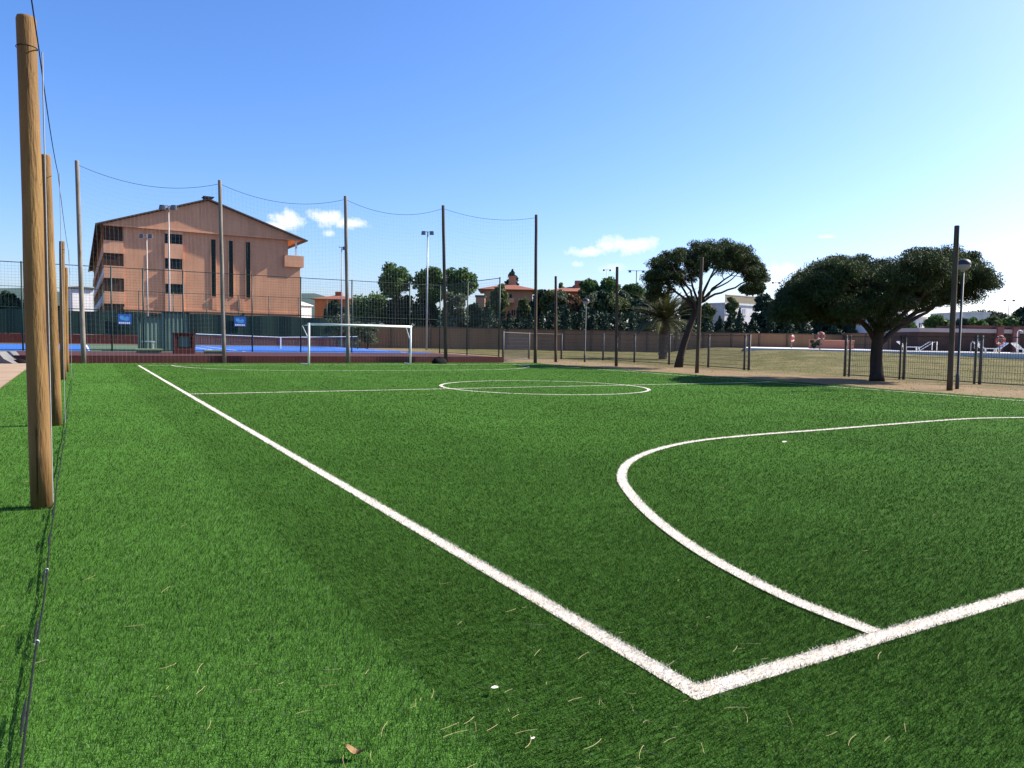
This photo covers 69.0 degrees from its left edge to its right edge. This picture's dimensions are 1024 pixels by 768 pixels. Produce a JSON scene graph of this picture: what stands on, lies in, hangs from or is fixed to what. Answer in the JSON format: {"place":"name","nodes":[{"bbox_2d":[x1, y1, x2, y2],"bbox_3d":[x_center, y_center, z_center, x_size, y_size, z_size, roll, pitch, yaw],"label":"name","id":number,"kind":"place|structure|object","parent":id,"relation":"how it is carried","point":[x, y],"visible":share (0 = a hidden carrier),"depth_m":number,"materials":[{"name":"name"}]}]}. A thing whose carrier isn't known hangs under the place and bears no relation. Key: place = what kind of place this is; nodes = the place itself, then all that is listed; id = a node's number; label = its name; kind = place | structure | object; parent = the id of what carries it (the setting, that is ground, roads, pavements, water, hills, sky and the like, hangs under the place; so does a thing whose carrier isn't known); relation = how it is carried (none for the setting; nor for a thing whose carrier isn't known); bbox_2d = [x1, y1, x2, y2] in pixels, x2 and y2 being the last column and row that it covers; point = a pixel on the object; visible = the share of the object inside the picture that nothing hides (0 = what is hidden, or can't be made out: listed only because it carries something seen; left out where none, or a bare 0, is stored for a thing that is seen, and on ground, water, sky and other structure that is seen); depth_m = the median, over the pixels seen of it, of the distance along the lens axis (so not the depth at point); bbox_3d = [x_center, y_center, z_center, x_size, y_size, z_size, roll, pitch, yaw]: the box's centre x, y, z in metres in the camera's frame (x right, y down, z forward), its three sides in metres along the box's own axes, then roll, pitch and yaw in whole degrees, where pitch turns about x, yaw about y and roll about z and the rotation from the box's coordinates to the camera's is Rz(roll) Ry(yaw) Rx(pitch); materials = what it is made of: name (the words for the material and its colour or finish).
{"place":"outdoors","nodes":[
{"label":"outdoors","id":0,"kind":"place"},
{"bbox_2d":[0,363,25,386],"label":"path","id":1,"kind":"structure","parent":0,"point":[8,372],"depth_m":26.50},
{"bbox_2d":[88,196,307,336],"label":"apartment building","id":2,"kind":"structure","parent":0,"point":[144,223],"depth_m":90.72,"materials":[{"name":"paint"}]},
{"bbox_2d":[165,258,182,269],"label":"window","id":3,"kind":"structure","parent":2,"relation":"in","point":[175,263],"depth_m":89.16,"materials":[{"name":"black glass"}]},
{"bbox_2d":[210,239,216,296],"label":"slit window","id":4,"kind":"structure","parent":2,"relation":"in","point":[213,242],"depth_m":91.45,"materials":[{"name":"black glass"}]},
{"bbox_2d":[228,240,233,297],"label":"slit window","id":5,"kind":"structure","parent":2,"relation":"in","point":[230,247],"depth_m":92.46,"materials":[{"name":"black glass"}]},
{"bbox_2d":[245,241,250,297],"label":"slit window","id":6,"kind":"structure","parent":2,"relation":"in","point":[247,244],"depth_m":93.46,"materials":[{"name":"black glass"}]},
{"bbox_2d":[0,288,653,330],"bbox_3d":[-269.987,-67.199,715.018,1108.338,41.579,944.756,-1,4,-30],"label":"hills","id":7,"kind":"structure","parent":0,"point":[18,294],"depth_m":662.71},
{"bbox_2d":[0,334,1023,397],"bbox_3d":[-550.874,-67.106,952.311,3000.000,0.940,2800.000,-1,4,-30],"label":"ground","id":8,"kind":"structure","parent":0,"point":[837,377],"depth_m":45.18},
{"bbox_2d":[0,351,18,363],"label":"concrete ramp","id":9,"kind":"structure","parent":8,"relation":"on","point":[7,357],"depth_m":32.20,"materials":[{"name":"grey concrete"}]},
{"bbox_2d":[75,160,85,362],"bbox_3d":[-19.351,-5.432,33.391,0.337,9.028,0.205,1,4,-3],"label":"net pole","id":10,"kind":"object","parent":8,"relation":"on","point":[80,279],"visible":0.95,"depth_m":33.34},
{"bbox_2d":[68,286,96,334],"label":"white house","id":11,"kind":"structure","parent":8,"relation":"on","point":[73,302],"depth_m":76.78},
{"bbox_2d":[0,333,344,346],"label":"wall","id":12,"kind":"structure","parent":8,"relation":"on","point":[127,339],"depth_m":74.53,"materials":[{"name":"red brick"}]},
{"bbox_2d":[0,285,378,337],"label":"windscreen fence","id":13,"kind":"object","parent":12,"relation":"on","point":[8,324],"visible":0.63,"depth_m":74.69,"materials":[{"name":"fabric"}]},
{"bbox_2d":[218,180,226,362],"bbox_3d":[-14.308,-5.516,36.763,0.360,8.962,0.206,1,4,-3],"label":"net pole","id":14,"kind":"object","parent":8,"relation":"on","point":[223,324],"visible":0.97,"depth_m":36.71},
{"bbox_2d":[79,165,533,362],"bbox_3d":[-9.166,-5.540,39.233,23.624,8.844,0.845,-1,4,-28],"label":"ball net","id":15,"kind":"object","parent":14,"relation":"hanging from","point":[298,273],"visible":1,"depth_m":38.13,"materials":[{"name":"fabric"}]},
{"bbox_2d":[0,342,488,356],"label":"court base","id":16,"kind":"object","parent":8,"relation":"on","point":[118,353],"visible":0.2,"depth_m":43.37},
{"bbox_2d":[139,234,152,315],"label":"floodlight mast","id":17,"kind":"object","parent":16,"relation":"on","point":[142,235],"visible":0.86,"depth_m":69.45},
{"bbox_2d":[136,316,161,348],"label":"metal shed","id":18,"kind":"structure","parent":16,"relation":"on","point":[156,329],"depth_m":47.49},
{"bbox_2d":[161,312,189,349],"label":"metal shed","id":19,"kind":"structure","parent":16,"relation":"on","point":[175,318],"depth_m":45.41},
{"bbox_2d":[172,333,195,353],"bbox_3d":[-17.808,-2.207,40.419,1.135,1.143,0.680,-1,4,-30],"label":"brick cabinet","id":20,"kind":"object","parent":16,"relation":"on","point":[187,341],"visible":0.94,"depth_m":40.21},
{"bbox_2d":[0,343,425,352],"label":"court margin","id":21,"kind":"object","parent":16,"relation":"on","point":[100,347],"visible":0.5,"depth_m":53.64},
{"bbox_2d":[0,344,90,350],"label":"tennis court","id":22,"kind":"object","parent":21,"relation":"on","point":[10,346],"visible":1,"depth_m":50.56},
{"bbox_2d":[159,205,176,310],"bbox_3d":[-24.698,-7.692,53.575,1.200,10.236,0.322,1,4,0],"label":"floodlight mast","id":23,"kind":"object","parent":21,"relation":"on","point":[161,207],"visible":0.82,"depth_m":53.49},
{"bbox_2d":[195,346,423,352],"bbox_3d":[-18.163,-2.804,59.242,15.500,0.001,23.600,-1,4,-30],"label":"tennis court","id":24,"kind":"object","parent":21,"relation":"on","point":[275,349],"visible":0.6,"depth_m":56.99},
{"bbox_2d":[195,334,357,348],"bbox_3d":[-18.598,-3.404,59.874,12.890,1.120,0.090,-1,4,-30],"label":"tennis net","id":25,"kind":"object","parent":24,"relation":"on","point":[293,341],"visible":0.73,"depth_m":60.30,"materials":[{"name":"fabric"}]},
{"bbox_2d":[0,261,500,356],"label":"court fence","id":26,"kind":"object","parent":16,"relation":"on","point":[450,329],"visible":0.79,"depth_m":47.10,"materials":[{"name":"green metal"}]},
{"bbox_2d":[12,355,502,362],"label":"kerb","id":27,"kind":"structure","parent":8,"relation":"on","point":[218,359],"depth_m":38.04,"materials":[{"name":"concrete"}]},
{"bbox_2d":[315,292,355,317],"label":"tile house","id":28,"kind":"structure","parent":8,"relation":"on","point":[318,309],"depth_m":124.48,"materials":[{"name":"paint"}]},
{"bbox_2d":[323,300,349,317],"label":"garden tree","id":29,"kind":"object","parent":8,"relation":"on","point":[329,309],"visible":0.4,"depth_m":90.59,"materials":[{"name":"green plant"}]},
{"bbox_2d":[324,312,368,346],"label":"olive bush","id":30,"kind":"object","parent":8,"relation":"on","point":[354,332],"visible":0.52,"depth_m":75.17,"materials":[{"name":"green plant"}]},
{"bbox_2d":[354,322,379,348],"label":"olive bush","id":31,"kind":"object","parent":8,"relation":"on","point":[373,330],"visible":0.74,"depth_m":75.05,"materials":[{"name":"green plant"}]},
{"bbox_2d":[349,291,388,322],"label":"garden tree","id":32,"kind":"object","parent":8,"relation":"on","point":[372,310],"visible":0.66,"depth_m":86.56,"materials":[{"name":"green plant"}]},
{"bbox_2d":[377,261,412,324],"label":"clipped tree","id":33,"kind":"object","parent":8,"relation":"on","point":[401,273],"visible":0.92,"depth_m":84.44,"materials":[{"name":"green plant"}]},
{"bbox_2d":[382,295,413,325],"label":"garden tree","id":34,"kind":"object","parent":8,"relation":"on","point":[400,308],"visible":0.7,"depth_m":86.91,"materials":[{"name":"green plant"}]},
{"bbox_2d":[407,294,440,326],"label":"garden tree","id":35,"kind":"object","parent":8,"relation":"on","point":[417,320],"visible":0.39,"depth_m":87.62,"materials":[{"name":"green plant"}]},
{"bbox_2d":[409,266,442,326],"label":"clipped tree","id":36,"kind":"object","parent":8,"relation":"on","point":[420,277],"visible":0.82,"depth_m":85.60,"materials":[{"name":"green plant"}]},
{"bbox_2d":[421,231,433,349],"bbox_3d":[-7.368,-8.068,64.554,1.074,10.250,0.323,1,4,0],"label":"floodlight mast","id":37,"kind":"object","parent":8,"relation":"on","point":[424,232],"visible":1,"depth_m":64.58,"materials":[{"name":"grey metal"}]},
{"bbox_2d":[350,326,506,349],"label":"boundary wall","id":38,"kind":"structure","parent":8,"relation":"on","point":[389,332],"depth_m":80.83,"materials":[{"name":"brick"}]},
{"bbox_2d":[440,290,468,326],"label":"garden tree","id":39,"kind":"object","parent":8,"relation":"on","point":[461,311],"visible":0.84,"depth_m":84.13,"materials":[{"name":"green plant"}]},
{"bbox_2d":[446,267,477,296],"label":"clipped tree","id":40,"kind":"object","parent":8,"relation":"on","point":[455,276],"visible":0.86,"depth_m":86.64,"materials":[{"name":"green plant"}]},
{"bbox_2d":[465,302,483,327],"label":"garden tree","id":41,"kind":"object","parent":8,"relation":"on","point":[478,311],"visible":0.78,"depth_m":85.57,"materials":[{"name":"green plant"}]},
{"bbox_2d":[477,301,497,327],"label":"cypress","id":42,"kind":"object","parent":8,"relation":"on","point":[489,314],"visible":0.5,"depth_m":85.42,"materials":[{"name":"green plant"}]},
{"bbox_2d":[489,283,509,318],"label":"garden tree","id":43,"kind":"object","parent":8,"relation":"on","point":[504,295],"visible":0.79,"depth_m":91.19,"materials":[{"name":"green plant"}]},
{"bbox_2d":[478,276,537,326],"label":"villa","id":44,"kind":"object","parent":8,"relation":"on","point":[515,293],"visible":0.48,"depth_m":107.44,"materials":[{"name":"paint"}]},
{"bbox_2d":[0,362,1023,767],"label":"turf","id":45,"kind":"structure","parent":8,"relation":"on","point":[562,555],"depth_m":4.76,"materials":[{"name":"plastic"}]},
{"bbox_2d":[15,13,52,509],"bbox_3d":[-3.853,-0.934,6.012,0.186,3.950,0.171,-1,4,-30],"label":"timber pole","id":46,"kind":"object","parent":45,"relation":"on","point":[39,441],"visible":0.94,"depth_m":5.96,"materials":[{"name":"wood"}]},
{"bbox_2d":[15,44,53,501],"bbox_3d":[-3.880,-0.844,6.028,0.153,3.664,0.172,2,4,11],"label":"hanging rope","id":47,"kind":"object","parent":46,"relation":"hanging from","point":[46,258],"visible":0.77,"depth_m":6.08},
{"bbox_2d":[31,0,68,256],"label":"top cable","id":48,"kind":"object","parent":46,"relation":"attached to","point":[46,103],"visible":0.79,"depth_m":7.06,"materials":[{"name":"metal"}]},
{"bbox_2d":[19,370,73,767],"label":"ground cable","id":49,"kind":"object","parent":45,"relation":"on","point":[25,712],"visible":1,"depth_m":3.38,"materials":[{"name":"rubber"}]},
{"bbox_2d":[41,154,61,425],"bbox_3d":[-6.999,-1.391,11.306,0.239,4.103,0.160,1,4,0],"label":"timber pole","id":50,"kind":"object","parent":45,"relation":"on","point":[56,408],"visible":0.73,"depth_m":11.27,"materials":[{"name":"wood"}]},
{"bbox_2d":[59,173,64,414],"bbox_3d":[-6.996,-1.301,11.340,0.272,3.817,0.154,-1,4,-30],"label":"hanging rope","id":51,"kind":"object","parent":50,"relation":"hanging from","point":[62,296],"visible":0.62,"depth_m":11.42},
{"bbox_2d":[59,241,66,379],"bbox_3d":[-13.214,-2.137,21.886,0.185,4.076,0.173,-1,4,-30],"label":"timber pole","id":52,"kind":"object","parent":45,"relation":"on","point":[63,374],"visible":0.86,"depth_m":21.84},
{"bbox_2d":[65,267,68,371],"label":"timber pole","id":53,"kind":"object","parent":45,"relation":"on","point":[67,321],"visible":0.57,"depth_m":26.09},
{"bbox_2d":[344,196,349,362],"bbox_3d":[-8.660,-5.441,39.069,0.368,8.727,0.211,1,4,-3],"label":"net pole","id":54,"kind":"object","parent":45,"relation":"on","point":[346,283],"visible":0.97,"depth_m":39.01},
{"bbox_2d":[301,323,411,364],"bbox_3d":[-7.736,-2.002,37.705,5.676,2.020,1.105,-1,4,-35],"label":"football goal","id":55,"kind":"object","parent":45,"relation":"on","point":[360,325],"visible":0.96,"depth_m":36.88,"materials":[{"name":"white paint"}]},
{"bbox_2d":[137,365,714,699],"bbox_3d":[-7.672,0.233,17.617,0.156,0.017,33.780,-1,4,-30],"label":"touchline","id":56,"kind":"object","parent":45,"relation":"on","point":[672,677],"visible":0.99,"depth_m":4.33,"materials":[{"name":"paint"}]},
{"bbox_2d":[442,205,447,362],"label":"net pole","id":57,"kind":"object","parent":45,"relation":"on","point":[444,286],"visible":0.97,"depth_m":42.36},
{"bbox_2d":[192,382,752,393],"bbox_3d":[0.978,0.074,22.626,20.008,0.017,0.139,-1,4,-30],"label":"halfway line","id":58,"kind":"object","parent":45,"relation":"on","point":[452,388],"visible":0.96,"depth_m":20.40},
{"bbox_2d":[1,465,1004,767],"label":"straw debris","id":59,"kind":"object","parent":45,"relation":"on","point":[567,667],"visible":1,"depth_m":2.99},
{"bbox_2d":[534,214,537,362],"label":"net pole","id":60,"kind":"object","parent":45,"relation":"on","point":[535,289],"visible":0.94,"depth_m":44.31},
{"bbox_2d":[439,380,650,394],"bbox_3d":[0.983,0.074,22.624,6.362,0.017,6.362,-1,4,-30],"label":"circle","id":61,"kind":"object","parent":45,"relation":"on","point":[441,385],"visible":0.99,"depth_m":20.80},
{"bbox_2d":[616,417,1023,632],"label":"penalty line","id":62,"kind":"object","parent":45,"relation":"on","point":[652,516],"visible":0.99,"depth_m":5.25,"materials":[{"name":"paint"}]},
{"bbox_2d":[688,587,1023,696],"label":"goal line","id":63,"kind":"object","parent":45,"relation":"on","point":[823,652],"visible":0.99,"depth_m":3.58,"materials":[{"name":"paint"}]},
{"bbox_2d":[516,297,530,322],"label":"garden tree","id":64,"kind":"object","parent":8,"relation":"on","point":[523,308],"visible":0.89,"depth_m":92.24,"materials":[{"name":"green plant"}]},
{"bbox_2d":[529,289,545,317],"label":"garden tree","id":65,"kind":"object","parent":8,"relation":"on","point":[540,292],"visible":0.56,"depth_m":98.00,"materials":[{"name":"green plant"}]},
{"bbox_2d":[538,289,553,318],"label":"garden tree","id":66,"kind":"object","parent":8,"relation":"on","point":[546,299],"visible":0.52,"depth_m":96.62,"materials":[{"name":"green plant"}]},
{"bbox_2d":[554,276,556,361],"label":"side pole","id":67,"kind":"object","parent":8,"relation":"on","point":[555,321],"visible":0.96,"depth_m":47.91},
{"bbox_2d":[547,289,571,319],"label":"garden tree","id":68,"kind":"object","parent":8,"relation":"on","point":[562,298],"visible":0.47,"depth_m":95.05,"materials":[{"name":"green plant"}]},
{"bbox_2d":[559,306,573,329],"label":"cypress","id":69,"kind":"object","parent":8,"relation":"on","point":[566,321],"visible":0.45,"depth_m":85.52,"materials":[{"name":"green plant"}]},
{"bbox_2d":[545,280,587,324],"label":"villa","id":70,"kind":"object","parent":8,"relation":"on","point":[573,291],"visible":0.18,"depth_m":112.37,"materials":[{"name":"tile"}]},
{"bbox_2d":[565,293,582,319],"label":"garden tree","id":71,"kind":"object","parent":8,"relation":"on","point":[574,301],"visible":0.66,"depth_m":95.82,"materials":[{"name":"green plant"}]},
{"bbox_2d":[574,307,586,329],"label":"cypress","id":72,"kind":"object","parent":8,"relation":"on","point":[579,323],"visible":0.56,"depth_m":86.41,"materials":[{"name":"green plant"}]},
{"bbox_2d":[579,278,598,293],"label":"clipped tree","id":73,"kind":"object","parent":8,"relation":"on","point":[590,285],"visible":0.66,"depth_m":98.71,"materials":[{"name":"green plant"}]},
{"bbox_2d":[579,291,599,316],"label":"garden tree","id":74,"kind":"object","parent":8,"relation":"on","point":[593,300],"visible":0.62,"depth_m":94.99,"materials":[{"name":"green plant"}]},
{"bbox_2d":[599,276,620,294],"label":"clipped tree","id":75,"kind":"object","parent":8,"relation":"on","point":[608,283],"visible":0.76,"depth_m":98.26,"materials":[{"name":"green plant"}]},
{"bbox_2d":[597,291,630,327],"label":"garden tree","id":76,"kind":"object","parent":8,"relation":"on","point":[623,304],"visible":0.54,"depth_m":95.08,"materials":[{"name":"green plant"}]},
{"bbox_2d":[615,267,618,365],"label":"side pole","id":77,"kind":"object","parent":8,"relation":"on","point":[616,318],"visible":0.93,"depth_m":42.05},
{"bbox_2d":[502,331,750,369],"bbox_3d":[5.240,-2.190,46.176,9.880,1.996,18.240,-1,4,-30],"label":"verge fence","id":78,"kind":"object","parent":8,"relation":"on","point":[526,337],"visible":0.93,"depth_m":48.56,"materials":[{"name":"metal"}]},
{"bbox_2d":[621,282,644,300],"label":"clipped tree","id":79,"kind":"object","parent":8,"relation":"on","point":[635,287],"visible":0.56,"depth_m":99.46,"materials":[{"name":"green plant"}]},
{"bbox_2d":[625,298,653,323],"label":"garden tree","id":80,"kind":"object","parent":8,"relation":"on","point":[636,302],"visible":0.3,"depth_m":92.98,"materials":[{"name":"green plant"}]},
{"bbox_2d":[440,304,844,333],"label":"hedge","id":81,"kind":"object","parent":8,"relation":"on","point":[600,316],"visible":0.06,"depth_m":90.17,"materials":[{"name":"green plant"}]},
{"bbox_2d":[620,282,709,358],"bbox_3d":[12.300,-5.255,60.486,7.306,6.702,7.163,-1,4,-30],"label":"palm tree","id":82,"kind":"object","parent":8,"relation":"on","point":[664,311],"visible":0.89,"depth_m":59.80,"materials":[{"name":"green plant"}]},
{"bbox_2d":[506,329,844,351],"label":"boundary wall","id":83,"kind":"structure","parent":8,"relation":"on","point":[773,340],"depth_m":82.73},
{"bbox_2d":[677,295,696,321],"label":"garden tree","id":84,"kind":"object","parent":8,"relation":"on","point":[685,316],"visible":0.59,"depth_m":97.78,"materials":[{"name":"green plant"}]},
{"bbox_2d":[695,257,703,372],"bbox_3d":[8.827,-3.206,35.119,0.232,5.484,0.186,2,4,13],"label":"side pole","id":85,"kind":"object","parent":8,"relation":"on","point":[699,318],"visible":0.93,"depth_m":35.06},
{"bbox_2d":[639,237,771,366],"bbox_3d":[10.806,-4.664,42.395,8.028,7.776,6.505,-1,4,-30],"label":"umbrella pine","id":86,"kind":"object","parent":8,"relation":"on","point":[741,259],"visible":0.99,"depth_m":41.17,"materials":[{"name":"green plant"}]},
{"bbox_2d":[695,302,716,322],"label":"garden tree","id":87,"kind":"object","parent":8,"relation":"on","point":[710,310],"visible":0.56,"depth_m":93.90,"materials":[{"name":"green plant"}]},
{"bbox_2d":[700,313,713,331],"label":"cypress","id":88,"kind":"object","parent":8,"relation":"on","point":[706,325],"visible":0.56,"depth_m":85.47,"materials":[{"name":"green plant"}]},
{"bbox_2d":[708,294,755,330],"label":"white house","id":89,"kind":"structure","parent":8,"relation":"on","point":[746,303],"depth_m":104.23,"materials":[{"name":"paint"}]},
{"bbox_2d":[724,297,739,319],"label":"garden tree","id":90,"kind":"object","parent":8,"relation":"on","point":[732,305],"visible":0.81,"depth_m":91.20,"materials":[{"name":"green plant"}]},
{"bbox_2d":[734,307,745,332],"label":"cypress","id":91,"kind":"object","parent":8,"relation":"on","point":[739,324],"visible":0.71,"depth_m":85.58,"materials":[{"name":"green plant"}]},
{"bbox_2d":[737,283,766,295],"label":"pine","id":92,"kind":"object","parent":8,"relation":"on","point":[747,289],"visible":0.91,"depth_m":118.01,"materials":[{"name":"green plant"}]},
{"bbox_2d":[750,292,772,327],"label":"garden tree","id":93,"kind":"object","parent":8,"relation":"on","point":[762,301],"visible":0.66,"depth_m":90.06,"materials":[{"name":"green plant"}]},
{"bbox_2d":[843,333,890,349],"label":"boundary wall","id":94,"kind":"structure","parent":8,"relation":"on","point":[886,345],"depth_m":79.54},
{"bbox_2d":[764,243,1005,381],"bbox_3d":[15.585,-2.931,31.176,11.532,6.239,7.435,-1,4,-30],"label":"umbrella pine","id":95,"kind":"object","parent":8,"relation":"on","point":[830,289],"visible":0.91,"depth_m":28.64,"materials":[{"name":"green plant"}]},
{"bbox_2d":[843,335,1023,385],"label":"verge fence","id":96,"kind":"object","parent":8,"relation":"on","point":[974,371],"visible":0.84,"depth_m":31.07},
{"bbox_2d":[946,225,959,390],"bbox_3d":[14.694,-2.484,24.781,0.211,5.516,0.195,-1,4,-30],"label":"side pole","id":97,"kind":"object","parent":8,"relation":"on","point":[950,366],"visible":0.92,"depth_m":24.73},
{"bbox_2d":[891,325,1023,351],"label":"brick pool house","id":98,"kind":"structure","parent":8,"relation":"on","point":[986,331],"depth_m":68.84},
{"bbox_2d":[930,312,991,322],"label":"white house","id":99,"kind":"structure","parent":8,"relation":"on","point":[978,315],"depth_m":109.53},
{"bbox_2d":[955,259,971,388],"bbox_3d":[15.489,-2.063,25.718,0.464,4.484,0.464,-1,4,-30],"label":"street lamp","id":100,"kind":"object","parent":8,"relation":"on","point":[964,265],"visible":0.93,"depth_m":25.67,"materials":[{"name":"grey metal"}]},
{"bbox_2d":[0,0,1023,327],"label":"sky","id":101,"kind":"structure","parent":0,"point":[797,132],"materials":[{"name":"blue"}]},
{"bbox_2d":[506,351,1023,394],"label":"dry grass","id":102,"kind":"structure","parent":0,"point":[837,364],"depth_m":46.86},
{"bbox_2d":[809,339,854,348],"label":"planter wall","id":103,"kind":"structure","parent":0,"point":[833,344],"depth_m":70.87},
{"bbox_2d":[746,347,1023,358],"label":"pool terrace","id":104,"kind":"structure","parent":0,"point":[1002,355],"depth_m":59.34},
{"bbox_2d":[855,313,929,332],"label":"white house","id":105,"kind":"structure","parent":104,"relation":"on","point":[918,323],"depth_m":81.92,"materials":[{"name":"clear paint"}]},
{"bbox_2d":[922,314,949,327],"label":"shrub","id":106,"kind":"object","parent":104,"relation":"on","point":[933,321],"visible":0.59,"depth_m":75.05,"materials":[{"name":"green plant"}]},
{"bbox_2d":[1001,315,1020,325],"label":"hedge shrub","id":107,"kind":"object","parent":104,"relation":"on","point":[1012,320],"visible":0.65,"depth_m":77.11,"materials":[{"name":"green plant"}]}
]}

